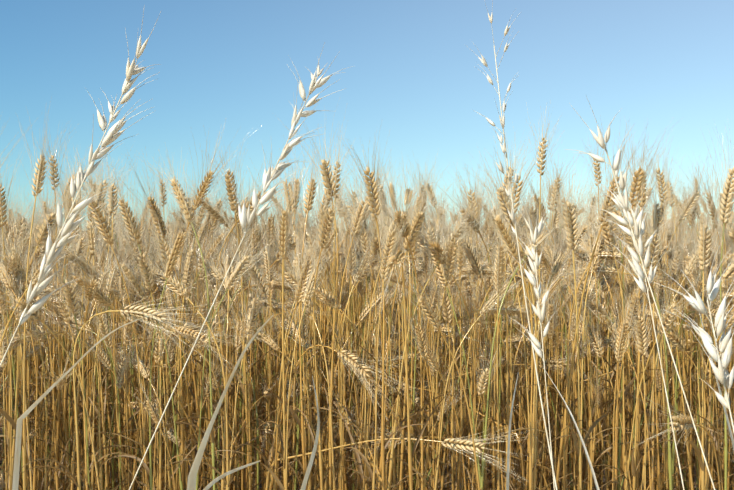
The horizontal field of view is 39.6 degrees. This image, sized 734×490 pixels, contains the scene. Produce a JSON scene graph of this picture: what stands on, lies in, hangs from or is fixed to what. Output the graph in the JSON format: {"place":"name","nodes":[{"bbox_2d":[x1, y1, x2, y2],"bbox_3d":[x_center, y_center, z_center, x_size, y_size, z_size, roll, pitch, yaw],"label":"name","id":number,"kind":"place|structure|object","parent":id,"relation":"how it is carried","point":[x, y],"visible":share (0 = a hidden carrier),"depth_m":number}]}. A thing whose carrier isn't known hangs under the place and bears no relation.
{"place":"outdoors","nodes":[
{"label":"outdoors","id":0,"kind":"place"},
{"bbox_2d":[0,374,733,489],"bbox_3d":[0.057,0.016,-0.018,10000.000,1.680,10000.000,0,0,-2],"label":"ground","id":1,"kind":"structure","parent":0,"point":[695,477],"depth_m":3.79},
{"bbox_2d":[0,11,160,366],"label":"grass seed head","id":2,"kind":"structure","parent":1,"relation":"on","point":[69,226],"depth_m":0.69},
{"bbox_2d":[12,306,182,489],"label":"dry blade","id":3,"kind":"object","parent":1,"relation":"on","point":[15,484],"visible":1,"depth_m":0.72},
{"bbox_2d":[187,314,273,489],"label":"dry blade","id":4,"kind":"object","parent":1,"relation":"on","point":[191,482],"visible":1,"depth_m":0.60},
{"bbox_2d":[203,460,259,489],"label":"dry blade","id":5,"kind":"object","parent":1,"relation":"on","point":[211,483],"visible":1,"depth_m":0.60},
{"bbox_2d":[129,43,352,489],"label":"grass stalk","id":6,"kind":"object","parent":1,"relation":"on","point":[270,174],"depth_m":0.76},
{"bbox_2d":[300,376,319,489],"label":"dry blade","id":7,"kind":"object","parent":1,"relation":"on","point":[305,480],"visible":1,"depth_m":0.53},
{"bbox_2d":[506,372,518,489],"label":"dry blade","id":8,"kind":"object","parent":1,"relation":"on","point":[508,463],"visible":1,"depth_m":0.59},
{"bbox_2d":[509,198,561,489],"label":"grass stalk","id":9,"kind":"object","parent":1,"relation":"on","point":[538,311],"depth_m":0.77},
{"bbox_2d":[544,369,599,489],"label":"dry blade","id":10,"kind":"object","parent":1,"relation":"on","point":[591,467],"visible":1,"depth_m":0.69},
{"bbox_2d":[590,177,684,489],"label":"grass stalk","id":11,"kind":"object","parent":1,"relation":"on","point":[637,269],"depth_m":0.67},
{"bbox_2d":[651,240,733,431],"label":"grass seed head","id":12,"kind":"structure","parent":1,"relation":"on","point":[723,376],"depth_m":0.53},
{"bbox_2d":[699,312,733,450],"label":"grass stem","id":13,"kind":"object","parent":1,"relation":"on","point":[730,431],"visible":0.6,"depth_m":0.54},
{"bbox_2d":[0,0,733,232],"label":"sky","id":14,"kind":"structure","parent":0,"point":[413,76]},
{"bbox_2d":[465,0,557,489],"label":"grass stalk","id":15,"kind":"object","parent":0,"point":[503,148],"depth_m":1.12},
{"bbox_2d":[565,96,715,489],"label":"grass stalk","id":16,"kind":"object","parent":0,"point":[622,180],"depth_m":0.62}
]}

